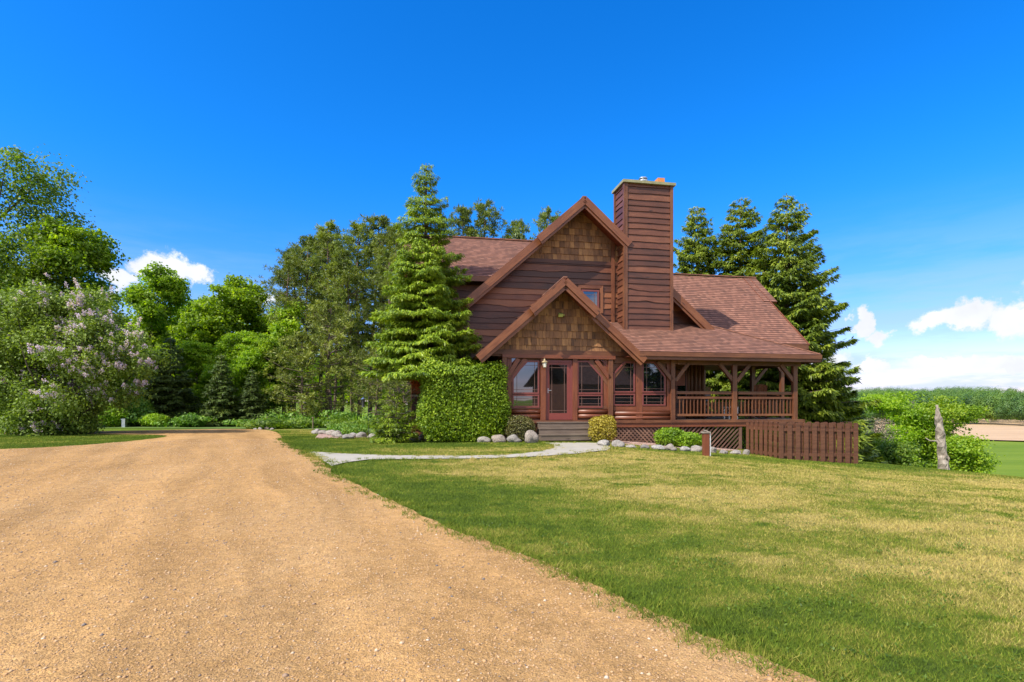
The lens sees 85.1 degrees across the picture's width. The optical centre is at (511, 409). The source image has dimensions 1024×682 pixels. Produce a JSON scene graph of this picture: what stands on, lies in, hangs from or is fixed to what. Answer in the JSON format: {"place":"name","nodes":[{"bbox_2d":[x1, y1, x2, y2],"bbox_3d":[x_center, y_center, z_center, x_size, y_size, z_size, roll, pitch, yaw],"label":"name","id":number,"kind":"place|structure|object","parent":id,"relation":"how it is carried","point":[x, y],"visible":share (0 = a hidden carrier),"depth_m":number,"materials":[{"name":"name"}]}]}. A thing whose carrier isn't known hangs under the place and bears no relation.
{"place":"outdoors","nodes":[
{"label":"outdoors","id":0,"kind":"place"},
{"bbox_2d":[97,424,410,432],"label":"woodland floor","id":1,"kind":"structure","parent":0,"point":[227,427],"depth_m":32.07,"materials":[{"name":"green plant"}]},
{"bbox_2d":[0,144,97,376],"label":"birch tree","id":2,"kind":"object","parent":1,"relation":"on","point":[9,247],"visible":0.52,"depth_m":32.46,"materials":[{"name":"green plant"}]},
{"bbox_2d":[0,214,133,388],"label":"maple tree","id":3,"kind":"object","parent":1,"relation":"on","point":[94,255],"visible":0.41,"depth_m":32.60,"materials":[{"name":"green plant"}]},
{"bbox_2d":[98,402,130,426],"bbox_3d":[-23.768,0.291,32.995,2.428,1.710,1.769,0,0,0],"label":"woodland bush","id":4,"kind":"object","parent":1,"relation":"on","point":[111,419],"visible":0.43,"depth_m":32.59,"materials":[{"name":"green plant"}]},
{"bbox_2d":[103,352,142,401],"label":"maple tree","id":5,"kind":"object","parent":1,"relation":"on","point":[118,381],"visible":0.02,"depth_m":38.09,"materials":[{"name":"green plant"}]},
{"bbox_2d":[115,396,154,426],"bbox_3d":[-23.043,0.077,34.014,2.329,2.171,1.868,0,0,0],"label":"woodland bush","id":6,"kind":"object","parent":1,"relation":"on","point":[144,407],"visible":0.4,"depth_m":33.67,"materials":[{"name":"green plant"}]},
{"bbox_2d":[131,343,174,391],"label":"maple tree","id":7,"kind":"object","parent":1,"relation":"on","point":[159,346],"visible":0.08,"depth_m":40.90,"materials":[{"name":"green plant"}]},
{"bbox_2d":[138,412,169,426],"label":"woodland bush","id":8,"kind":"object","parent":1,"relation":"on","point":[146,419],"visible":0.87,"depth_m":33.13,"materials":[{"name":"green plant"}]},
{"bbox_2d":[119,261,192,377],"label":"maple tree","id":9,"kind":"object","parent":1,"relation":"on","point":[169,289],"visible":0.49,"depth_m":44.09,"materials":[{"name":"green plant"}]},
{"bbox_2d":[136,336,205,425],"bbox_3d":[-22.147,-1.678,35.783,4.765,6.105,4.572,0,0,0],"label":"dark spruce","id":10,"kind":"object","parent":1,"relation":"on","point":[176,399],"visible":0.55,"depth_m":35.54,"materials":[{"name":"green plant"}]},
{"bbox_2d":[171,414,207,426],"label":"woodland bush","id":11,"kind":"object","parent":1,"relation":"on","point":[191,420],"visible":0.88,"depth_m":33.04,"materials":[{"name":"green plant"}]},
{"bbox_2d":[160,297,222,395],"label":"maple tree","id":12,"kind":"object","parent":1,"relation":"on","point":[177,316],"visible":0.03,"depth_m":48.72,"materials":[{"name":"green plant"}]},
{"bbox_2d":[168,339,220,411],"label":"maple tree","id":13,"kind":"object","parent":1,"relation":"on","point":[196,355],"visible":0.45,"depth_m":39.45,"materials":[{"name":"green plant"}]},
{"bbox_2d":[167,274,268,392],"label":"maple tree","id":14,"kind":"object","parent":1,"relation":"on","point":[232,306],"visible":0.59,"depth_m":42.29,"materials":[{"name":"green plant"}]},
{"bbox_2d":[199,355,241,426],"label":"dark spruce","id":15,"kind":"object","parent":1,"relation":"on","point":[222,403],"visible":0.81,"depth_m":34.99,"materials":[{"name":"green plant"}]},
{"bbox_2d":[198,330,271,410],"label":"maple tree","id":16,"kind":"object","parent":1,"relation":"on","point":[238,351],"visible":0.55,"depth_m":39.31,"materials":[{"name":"green plant"}]},
{"bbox_2d":[91,408,381,426],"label":"undergrowth","id":17,"kind":"object","parent":1,"relation":"on","point":[272,415],"visible":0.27,"depth_m":34.01,"materials":[{"name":"green plant"}]},
{"bbox_2d":[231,370,270,425],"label":"dark spruce","id":18,"kind":"object","parent":1,"relation":"on","point":[256,407],"visible":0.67,"depth_m":35.63,"materials":[{"name":"green plant"}]},
{"bbox_2d":[249,332,293,412],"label":"maple tree","id":19,"kind":"object","parent":1,"relation":"on","point":[265,342],"visible":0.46,"depth_m":39.95,"materials":[{"name":"green plant"}]},
{"bbox_2d":[243,319,300,409],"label":"maple tree","id":20,"kind":"object","parent":1,"relation":"on","point":[266,329],"visible":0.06,"depth_m":48.66,"materials":[{"name":"green plant"}]},
{"bbox_2d":[255,301,316,416],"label":"maple tree","id":21,"kind":"object","parent":1,"relation":"on","point":[277,330],"visible":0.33,"depth_m":42.22,"materials":[{"name":"green plant"}]},
{"bbox_2d":[254,253,319,412],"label":"red pine","id":22,"kind":"object","parent":1,"relation":"on","point":[291,264],"visible":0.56,"depth_m":42.85,"materials":[{"name":"green plant"}]},
{"bbox_2d":[265,246,317,411],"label":"red pine","id":23,"kind":"object","parent":1,"relation":"on","point":[274,267],"visible":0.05,"depth_m":49.84,"materials":[{"name":"green plant"}]},
{"bbox_2d":[263,233,334,414],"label":"red pine","id":24,"kind":"object","parent":1,"relation":"on","point":[311,243],"visible":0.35,"depth_m":45.65,"materials":[{"name":"green plant"}]},
{"bbox_2d":[255,332,347,418],"bbox_3d":[-14.264,-1.994,37.881,6.084,6.568,5.255,0,0,-25],"label":"maple tree","id":25,"kind":"object","parent":1,"relation":"on","point":[292,341],"visible":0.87,"depth_m":37.56,"materials":[{"name":"green plant"}]},
{"bbox_2d":[236,415,405,428],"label":"fern bank","id":26,"kind":"structure","parent":1,"relation":"on","point":[281,423],"depth_m":30.69,"materials":[{"name":"green plant"}]},
{"bbox_2d":[274,298,374,417],"bbox_3d":[-12.844,-3.171,39.026,6.183,9.122,7.158,0,0,0],"label":"scots pine","id":27,"kind":"object","parent":1,"relation":"on","point":[325,312],"visible":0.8,"depth_m":38.38,"materials":[{"name":"green plant"}]},
{"bbox_2d":[298,238,350,410],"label":"red pine","id":28,"kind":"object","parent":1,"relation":"on","point":[312,324],"visible":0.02,"depth_m":51.85,"materials":[{"name":"green plant"}]},
{"bbox_2d":[295,219,355,412],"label":"red pine","id":29,"kind":"object","parent":1,"relation":"on","point":[321,233],"visible":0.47,"depth_m":45.39,"materials":[{"name":"green plant"}]},
{"bbox_2d":[306,261,366,409],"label":"red pine","id":30,"kind":"object","parent":1,"relation":"on","point":[330,272],"visible":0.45,"depth_m":41.68,"materials":[{"name":"green plant"}]},
{"bbox_2d":[298,231,377,413],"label":"red pine","id":31,"kind":"object","parent":1,"relation":"on","point":[325,253],"visible":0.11,"depth_m":49.88,"materials":[{"name":"green plant"}]},
{"bbox_2d":[314,249,380,416],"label":"red pine","id":32,"kind":"object","parent":1,"relation":"on","point":[357,279],"visible":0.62,"depth_m":41.84,"materials":[{"name":"green plant"}]},
{"bbox_2d":[320,217,383,417],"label":"red pine","id":33,"kind":"object","parent":1,"relation":"on","point":[358,229],"visible":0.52,"depth_m":46.52,"materials":[{"name":"green plant"}]},
{"bbox_2d":[329,231,399,417],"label":"red pine","id":34,"kind":"object","parent":1,"relation":"on","point":[370,408],"visible":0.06,"depth_m":50.76,"materials":[{"name":"green plant"}]},
{"bbox_2d":[332,345,402,417],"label":"scots pine","id":35,"kind":"object","parent":1,"relation":"on","point":[371,391],"visible":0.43,"depth_m":35.66,"materials":[{"name":"green plant"}]},
{"bbox_2d":[343,212,402,410],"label":"red pine","id":36,"kind":"object","parent":1,"relation":"on","point":[382,221],"visible":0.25,"depth_m":47.27,"materials":[{"name":"green plant"}]},
{"bbox_2d":[361,249,402,397],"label":"red pine","id":37,"kind":"object","parent":1,"relation":"on","point":[382,279],"visible":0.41,"depth_m":42.60,"materials":[{"name":"green plant"}]},
{"bbox_2d":[359,220,410,408],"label":"red pine","id":38,"kind":"object","parent":1,"relation":"on","point":[393,234],"visible":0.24,"depth_m":45.44,"materials":[{"name":"green plant"}]},
{"bbox_2d":[370,354,410,420],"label":"scots pine","id":39,"kind":"object","parent":1,"relation":"on","point":[402,386],"visible":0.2,"depth_m":32.78,"materials":[{"name":"green plant"}]},
{"bbox_2d":[445,204,487,236],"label":"red pine","id":40,"kind":"object","parent":1,"relation":"on","point":[465,212],"visible":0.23,"depth_m":51.53,"materials":[{"name":"green plant"}]},
{"bbox_2d":[455,197,514,238],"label":"red pine","id":41,"kind":"object","parent":1,"relation":"on","point":[482,210],"visible":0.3,"depth_m":52.34,"materials":[{"name":"green plant"}]},
{"bbox_2d":[496,218,529,239],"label":"red pine","id":42,"kind":"object","parent":1,"relation":"on","point":[515,225],"visible":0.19,"depth_m":53.84,"materials":[{"name":"green plant"}]},
{"bbox_2d":[0,429,819,681],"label":"driveway","id":43,"kind":"structure","parent":0,"point":[21,673],"depth_m":4.58,"materials":[{"name":"gravel"}]},
{"bbox_2d":[0,0,1023,401],"label":"sky","id":44,"kind":"structure","parent":0,"point":[209,137],"materials":[{"name":"blue"}]},
{"bbox_2d":[0,403,1023,681],"bbox_3d":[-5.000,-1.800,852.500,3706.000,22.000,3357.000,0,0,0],"label":"ground","id":45,"kind":"structure","parent":0,"point":[1009,455],"depth_m":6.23,"materials":[{"name":"plant"}]},
{"bbox_2d":[0,272,178,435],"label":"lilac bush","id":46,"kind":"object","parent":45,"relation":"on","point":[44,369],"visible":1,"depth_m":23.20,"materials":[{"name":"green plant"}]},
{"bbox_2d":[14,347,407,406],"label":"background woods","id":47,"kind":"object","parent":45,"relation":"on","point":[348,401],"visible":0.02,"depth_m":59.96,"materials":[{"name":"plant"}]},
{"bbox_2d":[316,434,366,437],"bbox_3d":[-5.682,1.060,22.067,15.290,0.042,4.276,0,0,43],"label":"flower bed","id":48,"kind":"object","parent":45,"relation":"on","point":[323,436],"visible":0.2,"depth_m":21.88,"materials":[{"name":"stone"}]},
{"bbox_2d":[331,430,342,436],"bbox_3d":[-6.756,0.948,21.607,0.531,0.273,0.340,0,0,12],"label":"fieldstone","id":49,"kind":"object","parent":48,"relation":"on","point":[337,433],"visible":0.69,"depth_m":21.50,"materials":[{"name":"stone"}]},
{"bbox_2d":[326,423,367,433],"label":"ground cover","id":50,"kind":"object","parent":48,"relation":"on","point":[344,428],"visible":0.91,"depth_m":24.12,"materials":[{"name":"green plant"}]},
{"bbox_2d":[356,432,366,437],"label":"fieldstone","id":51,"kind":"object","parent":48,"relation":"on","point":[361,434],"visible":0.81,"depth_m":21.16,"materials":[{"name":"stone"}]},
{"bbox_2d":[414,357,513,442],"bbox_3d":[-1.611,-0.264,18.763,3.325,2.849,2.062,0,0,-10],"label":"clipped bush","id":52,"kind":"object","parent":48,"relation":"on","point":[460,407],"visible":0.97,"depth_m":18.02,"materials":[{"name":"green plant"}]},
{"bbox_2d":[504,414,535,440],"bbox_3d":[0.258,0.622,18.487,1.108,0.991,0.933,0,0,0],"label":"garden bush","id":53,"kind":"object","parent":48,"relation":"on","point":[523,429],"visible":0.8,"depth_m":18.25,"materials":[{"name":"green plant"}]},
{"bbox_2d":[342,434,353,438],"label":"fieldstone","id":54,"kind":"object","parent":45,"relation":"on","point":[347,436],"visible":0.93,"depth_m":20.54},
{"bbox_2d":[361,392,369,439],"bbox_3d":[-5.226,0.283,19.950,0.372,1.830,0.196,0,0,0],"label":"bird feeder","id":55,"kind":"object","parent":45,"relation":"on","point":[363,401],"visible":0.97,"depth_m":19.94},
{"bbox_2d":[367,388,421,443],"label":"young spruce","id":56,"kind":"object","parent":45,"relation":"on","point":[393,434],"visible":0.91,"depth_m":18.37,"materials":[{"name":"green plant"}]},
{"bbox_2d":[357,164,484,432],"bbox_3d":[-3.090,-3.721,19.757,4.730,10.226,4.776,0,0,0],"label":"spruce tree","id":57,"kind":"object","parent":45,"relation":"on","point":[404,336],"visible":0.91,"depth_m":19.22,"materials":[{"name":"green plant"}]},
{"bbox_2d":[315,443,609,465],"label":"footpath","id":58,"kind":"structure","parent":45,"relation":"on","point":[572,447],"depth_m":14.04,"materials":[{"name":"concrete"}]},
{"bbox_2d":[477,436,490,442],"bbox_3d":[-0.897,0.973,18.076,0.448,0.196,0.385,0,0,2],"label":"fieldstone","id":59,"kind":"object","parent":45,"relation":"on","point":[483,439],"visible":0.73,"depth_m":17.95,"materials":[{"name":"stone"}]},
{"bbox_2d":[491,435,505,442],"bbox_3d":[-0.424,0.940,17.989,0.489,0.251,0.334,0,0,-8],"label":"fieldstone","id":60,"kind":"object","parent":45,"relation":"on","point":[498,438],"visible":0.82,"depth_m":17.89,"materials":[{"name":"stone"}]},
{"bbox_2d":[507,434,521,442],"bbox_3d":[0.075,0.931,17.917,0.507,0.261,0.311,0,0,-11],"label":"fieldstone","id":61,"kind":"object","parent":45,"relation":"on","point":[513,438],"visible":0.8,"depth_m":17.82,"materials":[{"name":"stone"}]},
{"bbox_2d":[514,227,524,239],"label":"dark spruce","id":62,"kind":"object","parent":45,"relation":"on","point":[519,235],"visible":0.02,"depth_m":49.86,"materials":[{"name":"green plant"}]},
{"bbox_2d":[525,430,538,442],"bbox_3d":[0.603,0.858,17.675,0.453,0.409,0.341,0,0,-26],"label":"fieldstone","id":63,"kind":"object","parent":45,"relation":"on","point":[531,436],"visible":0.9,"depth_m":17.56,"materials":[{"name":"stone"}]},
{"bbox_2d":[528,205,561,239],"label":"red pine","id":64,"kind":"object","parent":45,"relation":"on","point":[543,216],"visible":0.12,"depth_m":51.42,"materials":[{"name":"green plant"}]},
{"bbox_2d":[273,437,897,681],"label":"edge grass","id":65,"kind":"structure","parent":45,"relation":"on","point":[316,457],"depth_m":4.84,"materials":[{"name":"plant"}]},
{"bbox_2d":[597,440,609,445],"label":"fieldstone","id":66,"kind":"object","parent":45,"relation":"on","point":[604,442],"visible":0.81,"depth_m":16.56,"materials":[{"name":"stone"}]},
{"bbox_2d":[404,177,821,449],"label":"log house","id":67,"kind":"structure","parent":45,"relation":"on","point":[584,310],"depth_m":21.00,"materials":[{"name":"wood"}]},
{"bbox_2d":[512,361,538,393],"bbox_3d":[0.465,-1.089,18.947,0.935,1.136,0.065,0,0,-10],"label":"window","id":68,"kind":"structure","parent":67,"relation":"in","point":[526,381],"depth_m":18.95,"materials":[{"name":"glass"}]},
{"bbox_2d":[512,395,538,407],"bbox_3d":[0.465,-0.279,18.947,0.935,0.450,0.065,0,0,-10],"label":"window","id":69,"kind":"structure","parent":67,"relation":"in","point":[519,401],"depth_m":18.94,"materials":[{"name":"paint"}]},
{"bbox_2d":[546,360,572,419],"bbox_3d":[1.631,-0.665,19.151,0.952,2.050,0.101,0,0,-10],"label":"door","id":70,"kind":"structure","parent":67,"relation":"in","point":[559,373],"depth_m":19.18,"materials":[{"name":"paint"}]},
{"bbox_2d":[577,285,602,312],"bbox_3d":[3.053,-4.283,21.735,1.031,1.112,0.105,0,0,-10],"label":"window","id":71,"kind":"structure","parent":67,"relation":"in","point":[593,295],"depth_m":21.74,"materials":[{"name":"paint"}]},
{"bbox_2d":[578,361,602,393],"bbox_3d":[2.695,-1.109,19.352,0.915,1.150,0.065,0,0,-10],"label":"window","id":72,"kind":"structure","parent":67,"relation":"in","point":[590,381],"depth_m":19.34,"materials":[{"name":"glass"}]},
{"bbox_2d":[578,395,602,407],"bbox_3d":[2.700,-0.285,19.353,0.906,0.458,0.065,0,0,-10],"label":"window","id":73,"kind":"structure","parent":67,"relation":"in","point":[584,401],"depth_m":19.35,"materials":[{"name":"paint"}]},
{"bbox_2d":[613,361,634,392],"bbox_3d":[3.931,-1.134,19.577,0.801,1.097,0.065,0,0,-10],"label":"window","id":74,"kind":"structure","parent":67,"relation":"in","point":[624,382],"depth_m":19.58,"materials":[{"name":"glass"}]},
{"bbox_2d":[613,394,634,405],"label":"window","id":75,"kind":"structure","parent":67,"relation":"in","point":[618,399],"depth_m":19.57,"materials":[{"name":"paint"}]},
{"bbox_2d":[642,361,665,392],"bbox_3d":[5.019,-1.142,19.775,0.883,1.101,0.065,0,0,-10],"label":"window","id":76,"kind":"structure","parent":67,"relation":"in","point":[653,379],"depth_m":19.76,"materials":[{"name":"glass"}]},
{"bbox_2d":[642,394,665,405],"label":"window","id":77,"kind":"structure","parent":67,"relation":"in","point":[647,399],"depth_m":19.77,"materials":[{"name":"paint"}]},
{"bbox_2d":[675,368,686,396],"bbox_3d":[6.785,-1.059,22.377,0.495,1.193,0.075,0,0,-10],"label":"window","id":78,"kind":"structure","parent":67,"relation":"in","point":[681,385],"depth_m":22.36,"materials":[{"name":"glass"}]},
{"bbox_2d":[705,387,712,417],"bbox_3d":[8.202,-0.302,24.439,0.690,1.354,0.956,0,0,-40],"label":"rocking chair","id":79,"kind":"object","parent":67,"relation":"on","point":[707,395],"visible":0.23,"depth_m":24.25,"materials":[{"name":"wood"}]},
{"bbox_2d":[744,384,768,418],"bbox_3d":[9.643,-0.302,22.055,0.690,1.354,0.956,0,0,0],"label":"rocking chair","id":80,"kind":"object","parent":67,"relation":"on","point":[757,388],"visible":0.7,"depth_m":21.72,"materials":[{"name":"wood"}]},
{"bbox_2d":[611,440,624,446],"bbox_3d":[3.130,1.004,16.472,0.393,0.212,0.274,0,0,7],"label":"fieldstone","id":81,"kind":"object","parent":45,"relation":"on","point":[618,443],"visible":0.78,"depth_m":16.40,"materials":[{"name":"stone"}]},
{"bbox_2d":[651,445,664,449],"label":"fieldstone","id":82,"kind":"object","parent":45,"relation":"on","point":[659,447],"visible":0.84,"depth_m":16.22,"materials":[{"name":"stone"}]},
{"bbox_2d":[665,444,676,450],"bbox_3d":[4.633,1.099,16.255,0.354,0.205,0.277,0,0,13],"label":"fieldstone","id":83,"kind":"object","parent":45,"relation":"on","point":[670,447],"visible":0.92,"depth_m":16.17,"materials":[{"name":"stone"}]},
{"bbox_2d":[609,440,740,450],"bbox_3d":[5.726,1.270,19.012,5.588,0.417,2.838,0,0,-10],"label":"flower bed","id":84,"kind":"object","parent":45,"relation":"on","point":[648,443],"visible":0.35,"depth_m":19.17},
{"bbox_2d":[588,414,616,441],"bbox_3d":[2.963,0.638,18.255,0.999,1.003,0.900,0,0,0],"label":"garden bush","id":85,"kind":"object","parent":84,"relation":"on","point":[605,426],"visible":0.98,"depth_m":18.01,"materials":[{"name":"yellow plant"}]},
{"bbox_2d":[653,427,683,446],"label":"garden bush","id":86,"kind":"object","parent":84,"relation":"on","point":[663,436],"visible":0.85,"depth_m":18.32,"materials":[{"name":"green plant"}]},
{"bbox_2d":[672,432,701,447],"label":"garden bush","id":87,"kind":"object","parent":84,"relation":"on","point":[689,439],"visible":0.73,"depth_m":18.18,"materials":[{"name":"green plant"}]},
{"bbox_2d":[680,446,690,450],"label":"fieldstone","id":88,"kind":"object","parent":45,"relation":"on","point":[684,448],"visible":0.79,"depth_m":16.41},
{"bbox_2d":[690,445,701,451],"bbox_3d":[5.522,1.167,16.677,0.353,0.194,0.302,0,0,-25],"label":"fieldstone","id":89,"kind":"object","parent":45,"relation":"on","point":[696,448],"visible":0.8,"depth_m":16.60,"materials":[{"name":"stone"}]},
{"bbox_2d":[673,206,724,427],"bbox_3d":[12.362,-4.920,37.407,7.518,17.342,7.520,0,0,-25],"label":"white spruce","id":90,"kind":"object","parent":45,"relation":"on","point":[700,251],"visible":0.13,"depth_m":36.86,"materials":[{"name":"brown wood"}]},
{"bbox_2d":[701,430,710,455],"bbox_3d":[5.278,0.962,15.170,0.231,0.809,0.190,0,0,0],"label":"wooden post","id":91,"kind":"object","parent":45,"relation":"on","point":[706,442],"visible":0.79,"depth_m":15.10,"materials":[{"name":"brown wood"}]},
{"bbox_2d":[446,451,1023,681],"bbox_3d":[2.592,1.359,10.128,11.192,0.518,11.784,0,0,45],"label":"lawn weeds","id":92,"kind":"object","parent":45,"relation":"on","point":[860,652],"visible":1,"depth_m":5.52,"materials":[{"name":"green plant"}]},
{"bbox_2d":[717,416,763,448],"bbox_3d":[9.174,0.951,22.219,1.889,1.384,1.377,0,0,-27],"label":"garden bush","id":93,"kind":"object","parent":45,"relation":"on","point":[743,438],"visible":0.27,"depth_m":22.10,"materials":[{"name":"green plant"}]},
{"bbox_2d":[702,196,805,444],"bbox_3d":[14.676,-4.681,36.144,8.848,17.646,8.845,0,0,0],"label":"white spruce","id":94,"kind":"object","parent":45,"relation":"on","point":[734,250],"visible":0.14,"depth_m":35.29,"materials":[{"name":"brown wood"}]},
{"bbox_2d":[711,193,885,462],"bbox_3d":[15.924,-4.136,33.151,10.213,17.023,10.854,0,0,42],"label":"white spruce","id":95,"kind":"object","parent":45,"relation":"on","point":[821,396],"visible":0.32,"depth_m":31.38,"materials":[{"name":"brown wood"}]},
{"bbox_2d":[746,420,857,463],"bbox_3d":[8.735,1.001,17.105,3.176,1.286,1.483,0,0,33],"label":"picket fence","id":96,"kind":"object","parent":45,"relation":"on","point":[818,436],"visible":0.93,"depth_m":16.83,"materials":[{"name":"brown wood"}]},
{"bbox_2d":[821,358,887,463],"bbox_3d":[20.568,1.200,37.001,7.961,9.176,7.963,0,0,21],"label":"white spruce","id":97,"kind":"object","parent":45,"relation":"on","point":[857,418],"visible":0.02,"depth_m":35.71,"materials":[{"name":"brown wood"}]},
{"bbox_2d":[858,431,883,456],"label":"slope tree","id":98,"kind":"object","parent":45,"relation":"on","point":[874,444],"visible":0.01,"depth_m":39.36,"materials":[{"name":"green plant"}]},
{"bbox_2d":[864,416,907,441],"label":"slope tree","id":99,"kind":"object","parent":45,"relation":"on","point":[873,430],"visible":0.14,"depth_m":41.48,"materials":[{"name":"green plant"}]},
{"bbox_2d":[856,390,935,467],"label":"slope tree","id":100,"kind":"object","parent":45,"relation":"on","point":[906,420],"visible":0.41,"depth_m":44.30,"materials":[{"name":"green plant"}]},
{"bbox_2d":[872,439,937,467],"bbox_3d":[26.608,4.831,38.129,5.052,5.624,4.708,0,0,-41],"label":"bush","id":101,"kind":"object","parent":45,"relation":"on","point":[896,453],"visible":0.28,"depth_m":37.26,"materials":[{"name":"green plant"}]},
{"bbox_2d":[890,402,951,466],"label":"slope tree","id":102,"kind":"object","parent":45,"relation":"on","point":[922,404],"visible":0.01,"depth_m":49.56,"materials":[{"name":"green plant"}]},
{"bbox_2d":[925,405,949,469],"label":"dead tree","id":103,"kind":"object","parent":45,"relation":"on","point":[942,455],"visible":0.66,"depth_m":29.87,"materials":[{"name":"grey wood"}]},
{"bbox_2d":[912,395,1000,472],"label":"slope tree","id":104,"kind":"object","parent":45,"relation":"on","point":[967,414],"visible":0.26,"depth_m":43.31,"materials":[{"name":"green plant"}]},
{"bbox_2d":[927,433,1004,473],"bbox_3d":[32.304,5.374,39.977,4.445,7.317,3.728,0,0,8],"label":"bush","id":105,"kind":"object","parent":45,"relation":"on","point":[962,451],"visible":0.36,"depth_m":39.34,"materials":[{"name":"green plant"}]},
{"bbox_2d":[723,407,738,418],"bbox_3d":[8.386,0.138,21.395,0.400,0.465,0.400,0,0,-10],"label":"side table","id":106,"kind":"object","parent":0,"point":[728,412],"visible":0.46,"depth_m":21.24,"materials":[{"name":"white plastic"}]},
{"bbox_2d":[874,418,1023,440],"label":"ploughed field","id":107,"kind":"structure","parent":0,"point":[1009,429],"depth_m":195.38,"materials":[{"name":"soil"}]},
{"bbox_2d":[848,385,1023,421],"bbox_3d":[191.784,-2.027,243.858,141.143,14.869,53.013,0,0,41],"label":"field edge woods","id":108,"kind":"object","parent":107,"relation":"on","point":[1010,406],"visible":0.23,"depth_m":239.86,"materials":[{"name":"plant"}]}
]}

